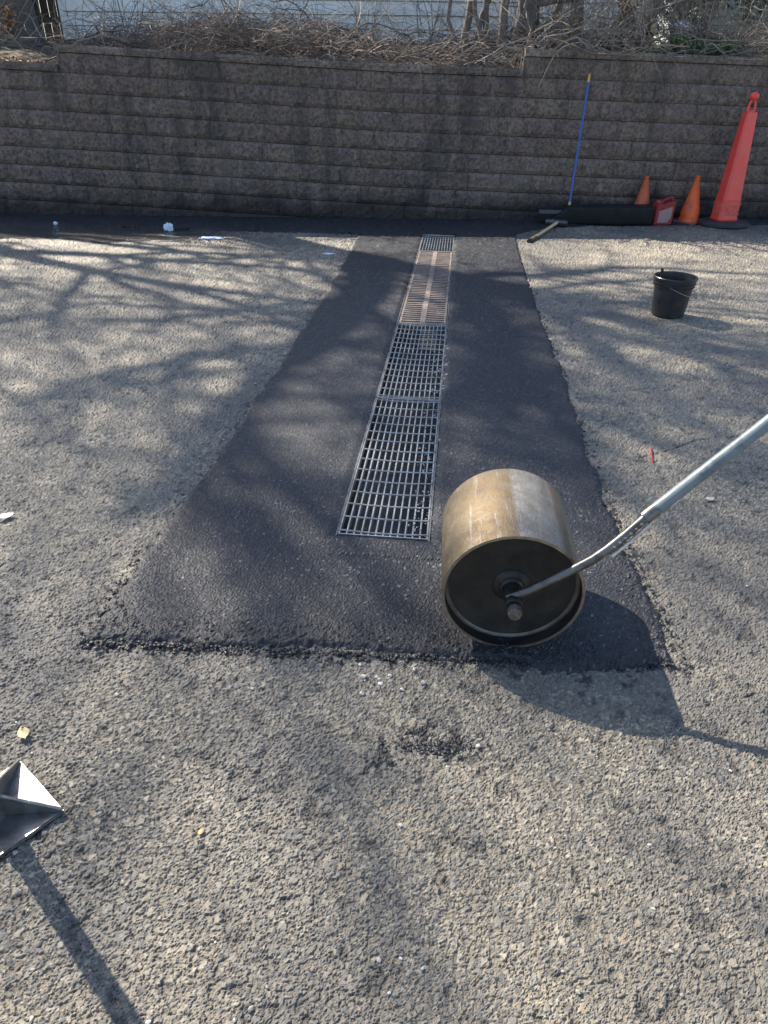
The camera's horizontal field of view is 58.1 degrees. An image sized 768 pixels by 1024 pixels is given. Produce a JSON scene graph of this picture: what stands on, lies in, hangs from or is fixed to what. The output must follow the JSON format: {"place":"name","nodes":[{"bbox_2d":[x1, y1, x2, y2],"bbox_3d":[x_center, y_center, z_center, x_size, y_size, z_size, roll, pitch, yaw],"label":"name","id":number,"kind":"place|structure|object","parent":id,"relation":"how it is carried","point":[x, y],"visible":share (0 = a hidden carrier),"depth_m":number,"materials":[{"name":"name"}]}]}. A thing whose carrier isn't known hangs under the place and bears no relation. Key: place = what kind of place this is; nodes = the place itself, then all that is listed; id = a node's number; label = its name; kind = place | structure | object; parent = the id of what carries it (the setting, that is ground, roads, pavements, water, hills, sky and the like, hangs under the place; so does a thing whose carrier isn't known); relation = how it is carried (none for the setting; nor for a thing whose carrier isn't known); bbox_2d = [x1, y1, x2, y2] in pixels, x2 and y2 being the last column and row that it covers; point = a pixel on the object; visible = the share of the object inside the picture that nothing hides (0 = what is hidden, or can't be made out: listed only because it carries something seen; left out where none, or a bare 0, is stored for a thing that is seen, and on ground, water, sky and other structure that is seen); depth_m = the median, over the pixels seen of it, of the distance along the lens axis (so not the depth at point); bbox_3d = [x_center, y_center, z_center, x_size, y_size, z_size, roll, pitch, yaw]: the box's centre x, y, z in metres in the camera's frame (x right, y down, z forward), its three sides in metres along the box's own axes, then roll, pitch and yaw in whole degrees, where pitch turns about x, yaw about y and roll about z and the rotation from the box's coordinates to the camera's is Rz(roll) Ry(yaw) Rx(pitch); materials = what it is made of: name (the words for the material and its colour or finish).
{"place":"outdoors","nodes":[
{"label":"outdoors","id":0,"kind":"place"},
{"bbox_2d":[0,39,559,68],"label":"earth bank","id":1,"kind":"structure","parent":0,"point":[10,51],"depth_m":9.11,"materials":[{"name":"brown soil"}]},
{"bbox_2d":[0,0,45,46],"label":"bare tree","id":2,"kind":"object","parent":1,"relation":"on","point":[29,25],"visible":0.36,"depth_m":9.91,"materials":[{"name":"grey plant"}]},
{"bbox_2d":[0,0,63,42],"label":"climbing vine","id":3,"kind":"object","parent":2,"relation":"attached to","point":[13,19],"visible":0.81,"depth_m":9.77,"materials":[{"name":"brown plant"}]},
{"bbox_2d":[32,0,63,39],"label":"wooden fence","id":4,"kind":"object","parent":1,"relation":"on","point":[44,7],"depth_m":11.92,"materials":[{"name":"wood"}]},
{"bbox_2d":[59,0,163,35],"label":"bare shrub","id":5,"kind":"object","parent":1,"relation":"on","point":[137,2],"visible":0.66,"depth_m":9.15,"materials":[{"name":"brown plant"}]},
{"bbox_2d":[108,0,200,48],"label":"bare shrub","id":6,"kind":"object","parent":1,"relation":"on","point":[170,40],"visible":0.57,"depth_m":8.62,"materials":[{"name":"brown plant"}]},
{"bbox_2d":[191,0,270,52],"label":"bare shrub","id":7,"kind":"object","parent":1,"relation":"on","point":[235,32],"visible":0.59,"depth_m":8.53,"materials":[{"name":"brown plant"}]},
{"bbox_2d":[251,0,300,43],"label":"bare shrub","id":8,"kind":"object","parent":1,"relation":"on","point":[278,16],"visible":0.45,"depth_m":8.94,"materials":[{"name":"brown plant"}]},
{"bbox_2d":[0,0,608,70],"bbox_3d":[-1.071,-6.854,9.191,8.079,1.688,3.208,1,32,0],"label":"dry brush","id":9,"kind":"object","parent":1,"relation":"on","point":[206,39],"visible":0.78,"depth_m":8.59,"materials":[{"name":"brown plant"}]},
{"bbox_2d":[273,0,357,57],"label":"bare shrub","id":10,"kind":"object","parent":1,"relation":"on","point":[313,34],"visible":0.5,"depth_m":8.56,"materials":[{"name":"brown plant"}]},
{"bbox_2d":[57,0,647,47],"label":"white house","id":11,"kind":"structure","parent":1,"relation":"on","point":[71,5],"depth_m":10.54,"materials":[{"name":"paint"}]},
{"bbox_2d":[348,0,422,54],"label":"bare shrub","id":12,"kind":"object","parent":1,"relation":"on","point":[377,23],"visible":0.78,"depth_m":9.14,"materials":[{"name":"brown plant"}]},
{"bbox_2d":[370,17,431,61],"bbox_3d":[0.161,-5.792,8.665,0.811,0.744,0.646,-16,36,-25],"label":"bare shrub","id":13,"kind":"object","parent":1,"relation":"on","point":[402,43],"visible":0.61,"depth_m":8.64,"materials":[{"name":"brown plant"}]},
{"bbox_2d":[377,0,461,51],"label":"bare shrub","id":14,"kind":"object","parent":1,"relation":"on","point":[417,1],"visible":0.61,"depth_m":9.43,"materials":[{"name":"brown plant"}]},
{"bbox_2d":[92,44,767,60],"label":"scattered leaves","id":15,"kind":"object","parent":1,"relation":"on","point":[261,55],"visible":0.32,"depth_m":8.47,"materials":[{"name":"brown plant"}]},
{"bbox_2d":[446,0,457,58],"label":"tree stem","id":16,"kind":"object","parent":1,"relation":"on","point":[449,23],"visible":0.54,"depth_m":8.91,"materials":[{"name":"grey plant"}]},
{"bbox_2d":[459,0,472,58],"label":"tree stem","id":17,"kind":"object","parent":1,"relation":"on","point":[469,8],"visible":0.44,"depth_m":8.98,"materials":[{"name":"grey plant"}]},
{"bbox_2d":[473,0,483,62],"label":"tree stem","id":18,"kind":"object","parent":1,"relation":"on","point":[475,13],"visible":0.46,"depth_m":8.88,"materials":[{"name":"grey plant"}]},
{"bbox_2d":[471,0,491,56],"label":"tree stem","id":19,"kind":"object","parent":1,"relation":"on","point":[482,12],"visible":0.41,"depth_m":9.15,"materials":[{"name":"grey plant"}]},
{"bbox_2d":[483,0,491,48],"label":"tree stem","id":20,"kind":"object","parent":1,"relation":"on","point":[485,16],"visible":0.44,"depth_m":9.14,"materials":[{"name":"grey plant"}]},
{"bbox_2d":[497,0,509,57],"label":"tree stem","id":21,"kind":"object","parent":1,"relation":"on","point":[503,13],"visible":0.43,"depth_m":8.95,"materials":[{"name":"grey plant"}]},
{"bbox_2d":[510,0,528,56],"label":"tree stem","id":22,"kind":"object","parent":1,"relation":"on","point":[519,25],"visible":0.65,"depth_m":8.90,"materials":[{"name":"grey plant"}]},
{"bbox_2d":[513,0,539,47],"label":"tree stem","id":23,"kind":"object","parent":1,"relation":"on","point":[531,8],"visible":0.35,"depth_m":8.95,"materials":[{"name":"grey plant"}]},
{"bbox_2d":[546,3,562,45],"bbox_3d":[2.526,-7.585,8.606,1.307,3.247,2.095,-20,38,-30],"label":"tree stem","id":24,"kind":"object","parent":1,"relation":"on","point":[559,4],"visible":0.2,"depth_m":9.20,"materials":[{"name":"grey plant"}]},
{"bbox_2d":[568,0,583,48],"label":"tree stem","id":25,"kind":"object","parent":1,"relation":"on","point":[580,9],"visible":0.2,"depth_m":9.14,"materials":[{"name":"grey plant"}]},
{"bbox_2d":[539,0,645,49],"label":"bare shrub","id":26,"kind":"object","parent":1,"relation":"on","point":[569,21],"visible":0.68,"depth_m":8.66,"materials":[{"name":"brown plant"}]},
{"bbox_2d":[607,2,624,49],"bbox_3d":[2.893,-7.725,8.813,1.810,3.282,1.170,8,33,12],"label":"tree stem","id":27,"kind":"object","parent":1,"relation":"on","point":[617,23],"visible":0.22,"depth_m":9.12,"materials":[{"name":"grey plant"}]},
{"bbox_2d":[481,0,766,54],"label":"vine curtain","id":28,"kind":"object","parent":1,"relation":"on","point":[641,19],"visible":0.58,"depth_m":8.72,"materials":[{"name":"brown plant"}]},
{"bbox_2d":[617,0,635,50],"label":"tree stem","id":29,"kind":"object","parent":1,"relation":"on","point":[628,22],"visible":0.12,"depth_m":9.38,"materials":[{"name":"grey plant"}]},
{"bbox_2d":[646,0,658,45],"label":"tree stem","id":30,"kind":"object","parent":1,"relation":"on","point":[654,7],"visible":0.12,"depth_m":9.12,"materials":[{"name":"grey plant"}]},
{"bbox_2d":[637,0,717,31],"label":"evergreen shrub","id":31,"kind":"object","parent":1,"relation":"on","point":[706,5],"visible":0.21,"depth_m":10.94,"materials":[{"name":"green plant"}]},
{"bbox_2d":[669,19,693,36],"bbox_3d":[4.200,-6.773,9.764,0.295,0.322,0.282,-24,40,-34],"label":"plastic bag","id":32,"kind":"object","parent":1,"relation":"on","point":[675,24],"visible":0.13,"depth_m":9.68,"materials":[{"name":"grey plastic"}]},
{"bbox_2d":[639,27,748,55],"bbox_3d":[3.919,-5.892,8.718,0.999,0.444,1.287,25,39,33],"label":"evergreen shrub","id":33,"kind":"object","parent":1,"relation":"on","point":[680,41],"visible":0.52,"depth_m":8.67,"materials":[{"name":"green plant"}]},
{"bbox_2d":[660,0,736,37],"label":"evergreen shrub","id":34,"kind":"object","parent":1,"relation":"on","point":[712,9],"visible":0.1,"depth_m":12.62,"materials":[{"name":"green plant"}]},
{"bbox_2d":[654,0,767,40],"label":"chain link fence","id":35,"kind":"object","parent":1,"relation":"on","point":[723,13],"visible":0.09,"depth_m":10.54,"materials":[{"name":"metal"}]},
{"bbox_2d":[690,0,766,46],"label":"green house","id":36,"kind":"structure","parent":1,"relation":"on","point":[733,3],"depth_m":14.31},
{"bbox_2d":[708,0,767,56],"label":"bare shrub","id":37,"kind":"object","parent":1,"relation":"on","point":[735,37],"visible":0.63,"depth_m":8.71,"materials":[{"name":"brown plant"}]},
{"bbox_2d":[731,0,767,32],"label":"evergreen shrub","id":38,"kind":"object","parent":1,"relation":"on","point":[760,12],"visible":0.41,"depth_m":10.53,"materials":[{"name":"green plant"}]},
{"bbox_2d":[38,0,674,43],"label":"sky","id":39,"kind":"structure","parent":0,"point":[38,0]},
{"bbox_2d":[0,224,767,1023],"bbox_3d":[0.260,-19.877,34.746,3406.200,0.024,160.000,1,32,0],"label":"ground","id":40,"kind":"structure","parent":0,"point":[142,326],"depth_m":1.94,"materials":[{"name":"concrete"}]},
{"bbox_2d":[0,513,14,518],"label":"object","id":41,"kind":"object","parent":40,"relation":"on","point":[4,515],"visible":1,"depth_m":2.84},
{"bbox_2d":[17,726,28,738],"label":"dry leaf","id":42,"kind":"object","parent":40,"relation":"on","point":[23,732],"visible":1,"depth_m":1.91,"materials":[{"name":"beige plant"}]},
{"bbox_2d":[0,759,63,857],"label":"hand tamper","id":43,"kind":"object","parent":40,"relation":"on","point":[30,806],"visible":1,"depth_m":1.69,"materials":[{"name":"metal"}]},
{"bbox_2d":[163,223,172,230],"bbox_3d":[-2.561,-3.377,8.207,0.104,0.120,0.100,17,35,24],"label":"plastic scrap","id":44,"kind":"object","parent":40,"relation":"on","point":[168,227],"visible":0.97,"depth_m":8.18,"materials":[{"name":"white plastic"}]},
{"bbox_2d":[198,236,224,239],"bbox_3d":[-1.946,-3.103,7.828,0.303,0.029,0.121,1,32,0],"label":"plastic scrap","id":45,"kind":"object","parent":40,"relation":"on","point":[215,237],"visible":1,"depth_m":7.80,"materials":[{"name":"white plastic"}]},
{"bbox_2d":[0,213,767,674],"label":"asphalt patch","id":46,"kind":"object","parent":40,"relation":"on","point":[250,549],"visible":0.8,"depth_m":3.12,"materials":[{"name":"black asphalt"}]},
{"bbox_2d":[536,74,590,223],"bbox_3d":[2.292,-4.389,8.439,0.606,1.632,0.382,-17,36,-26],"label":"push broom","id":47,"kind":"object","parent":46,"relation":"on","point":[547,214],"visible":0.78,"depth_m":8.71,"materials":[{"name":"blue plastic"}]},
{"bbox_2d":[551,204,654,224],"bbox_3d":[2.760,-3.819,8.864,1.300,0.230,0.303,0,32,-1],"label":"plastic sheet bundle","id":48,"kind":"object","parent":46,"relation":"on","point":[617,214],"visible":0.86,"depth_m":8.76,"materials":[{"name":"black plastic"}]},
{"bbox_2d":[441,414,767,646],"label":"hand roller","id":49,"kind":"object","parent":46,"relation":"on","point":[513,566],"visible":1,"depth_m":2.12,"materials":[{"name":"metal"}]},
{"bbox_2d":[634,176,648,203],"bbox_3d":[3.364,-4.070,8.985,0.340,0.540,0.340,-5,33,-10],"label":"traffic cone","id":50,"kind":"object","parent":46,"relation":"on","point":[642,196],"visible":0.4,"depth_m":8.90,"materials":[{"name":"orange plastic"}]},
{"bbox_2d":[652,196,675,224],"bbox_3d":[3.576,-3.871,8.872,0.280,0.328,0.152,-7,33,-12],"label":"fuel can","id":51,"kind":"object","parent":46,"relation":"on","point":[664,211],"visible":0.94,"depth_m":8.82,"materials":[{"name":"red plastic"}]},
{"bbox_2d":[672,175,700,224],"bbox_3d":[4.003,-4.052,8.956,0.330,0.555,0.330,-24,40,-34],"label":"traffic cone","id":52,"kind":"object","parent":46,"relation":"on","point":[689,213],"visible":0.94,"depth_m":8.93,"materials":[{"name":"orange plastic"}]},
{"bbox_2d":[697,92,759,228],"bbox_3d":[4.387,-4.345,8.569,0.624,1.474,0.624,-4,32,-7],"label":"delineator cone","id":53,"kind":"object","parent":46,"relation":"on","point":[725,210],"visible":1,"depth_m":8.62,"materials":[{"name":"orange plastic"}]},
{"bbox_2d":[0,43,767,218],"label":"retaining wall","id":54,"kind":"structure","parent":40,"relation":"on","point":[86,130],"depth_m":8.67,"materials":[{"name":"grey concrete"}]},
{"bbox_2d":[0,55,42,62],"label":"leaf heap","id":55,"kind":"object","parent":54,"relation":"on","point":[17,59],"visible":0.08,"depth_m":8.49,"materials":[{"name":"brown plant"}]},
{"bbox_2d":[464,60,492,105],"bbox_3d":[1.121,-5.165,8.325,0.054,0.464,0.498,-26,41,-36],"label":"hanging vine","id":56,"kind":"object","parent":54,"relation":"hanging from","point":[488,71],"visible":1,"depth_m":8.20,"materials":[{"name":"brown plant"}]},
{"bbox_2d":[537,42,597,90],"bbox_3d":[2.220,-5.288,8.225,0.810,0.505,0.111,-12,34,-20],"label":"hanging vine","id":57,"kind":"object","parent":54,"relation":"hanging from","point":[561,48],"visible":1,"depth_m":8.10,"materials":[{"name":"brown plant"}]},
{"bbox_2d":[428,0,767,71],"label":"dry vines","id":58,"kind":"object","parent":54,"relation":"on","point":[755,47],"visible":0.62,"depth_m":8.65,"materials":[{"name":"brown plant"}]},
{"bbox_2d":[536,0,578,7],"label":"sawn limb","id":59,"kind":"object","parent":58,"relation":"on","point":[546,2],"visible":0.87,"depth_m":8.80,"materials":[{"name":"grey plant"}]},
{"bbox_2d":[621,0,638,26],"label":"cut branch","id":60,"kind":"object","parent":58,"relation":"in","point":[632,4],"visible":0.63,"depth_m":8.80,"materials":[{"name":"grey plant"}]},
{"bbox_2d":[640,23,659,46],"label":"cut branch","id":61,"kind":"object","parent":58,"relation":"in","point":[653,26],"visible":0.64,"depth_m":8.69,"materials":[{"name":"grey plant"}]},
{"bbox_2d":[623,47,664,99],"bbox_3d":[3.108,-5.248,8.282,0.589,0.535,0.094,16,35,23],"label":"hanging vine","id":62,"kind":"object","parent":54,"relation":"hanging from","point":[652,57],"visible":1,"depth_m":8.18,"materials":[{"name":"brown plant"}]},
{"bbox_2d":[631,46,694,108],"bbox_3d":[3.359,-5.199,8.291,0.864,0.650,0.133,10,33,15],"label":"hanging vine","id":63,"kind":"object","parent":54,"relation":"hanging from","point":[673,60],"visible":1,"depth_m":8.18,"materials":[{"name":"brown plant"}]},
{"bbox_2d":[76,316,691,673],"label":"asphalt crumbs","id":64,"kind":"object","parent":40,"relation":"on","point":[392,657],"visible":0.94,"depth_m":2.19,"materials":[{"name":"black asphalt"}]},
{"bbox_2d":[358,663,425,694],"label":"white chips","id":65,"kind":"object","parent":40,"relation":"on","point":[363,676],"visible":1,"depth_m":2.10,"materials":[{"name":"white stone"}]},
{"bbox_2d":[335,235,454,541],"bbox_3d":[0.326,-1.504,5.504,0.459,0.206,6.500,4,32,5],"label":"drain channel","id":66,"kind":"object","parent":40,"relation":"in","point":[406,504],"visible":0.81,"depth_m":3.74,"materials":[{"name":"metal"}]},
{"bbox_2d":[338,397,439,540],"bbox_3d":[0.066,-0.259,3.350,0.359,0.042,1.410,4,32,5],"label":"bar grate","id":67,"kind":"object","parent":66,"relation":"on","point":[381,401],"visible":0.91,"depth_m":3.21,"materials":[{"name":"metal"}]},
{"bbox_2d":[377,323,445,405],"bbox_3d":[0.212,-1.011,4.558,0.360,0.042,1.430,4,32,5],"label":"bar grate","id":68,"kind":"object","parent":66,"relation":"on","point":[413,326],"visible":0.94,"depth_m":4.49,"materials":[{"name":"metal"}]},
{"bbox_2d":[399,300,447,324],"bbox_3d":[0.318,-1.563,5.439,0.351,0.034,0.635,4,32,5],"label":"slotted grate","id":69,"kind":"object","parent":66,"relation":"in","point":[419,312],"visible":0.94,"depth_m":5.41,"materials":[{"name":"metal"}]},
{"bbox_2d":[405,281,449,300],"bbox_3d":[0.384,-1.904,5.987,0.351,0.034,0.635,4,32,5],"label":"slotted grate","id":70,"kind":"object","parent":66,"relation":"in","point":[426,290],"visible":0.88,"depth_m":5.95,"materials":[{"name":"metal"}]},
{"bbox_2d":[408,270,451,539],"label":"drain crumbs","id":71,"kind":"object","parent":66,"relation":"on","point":[431,468],"visible":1,"depth_m":3.74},
{"bbox_2d":[411,265,450,283],"bbox_3d":[0.450,-2.246,6.534,0.351,0.034,0.635,4,32,5],"label":"slotted grate","id":72,"kind":"object","parent":66,"relation":"in","point":[434,273],"visible":0.88,"depth_m":6.50,"materials":[{"name":"metal"}]},
{"bbox_2d":[415,251,451,265],"bbox_3d":[0.516,-2.587,7.082,0.351,0.034,0.635,4,32,5],"label":"slotted grate","id":73,"kind":"object","parent":66,"relation":"in","point":[434,258],"visible":0.91,"depth_m":7.05,"materials":[{"name":"metal"}]},
{"bbox_2d":[419,234,453,253],"bbox_3d":[0.598,-3.008,7.762,0.360,0.042,0.930,4,32,5],"label":"bar grate","id":74,"kind":"object","parent":66,"relation":"on","point":[430,236],"visible":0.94,"depth_m":7.85,"materials":[{"name":"metal"}]},
{"bbox_2d":[363,732,490,769],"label":"spilled crumbs","id":75,"kind":"object","parent":40,"relation":"on","point":[407,745],"visible":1,"depth_m":1.89,"materials":[{"name":"asphalt"}]},
{"bbox_2d":[527,219,567,242],"bbox_3d":[1.914,-3.378,8.290,0.280,0.090,1.232,16,35,22],"label":"sledge hammer","id":76,"kind":"object","parent":40,"relation":"on","point":[554,222],"visible":1,"depth_m":8.65,"materials":[{"name":"brown wood"}]},
{"bbox_2d":[651,271,697,318],"bbox_3d":[2.248,-1.684,5.376,0.348,0.297,0.330,1,32,0],"label":"black bucket","id":77,"kind":"object","parent":40,"relation":"on","point":[672,291],"visible":1,"depth_m":5.30,"materials":[{"name":"plastic"}]},
{"bbox_2d":[660,268,663,278],"bbox_3d":[2.162,-1.726,5.385,0.024,0.335,0.012,-7,28,5],"label":"stir stick","id":78,"kind":"object","parent":77,"relation":"in","point":[662,273],"visible":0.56,"depth_m":5.32,"materials":[{"name":"metal"}]}
]}

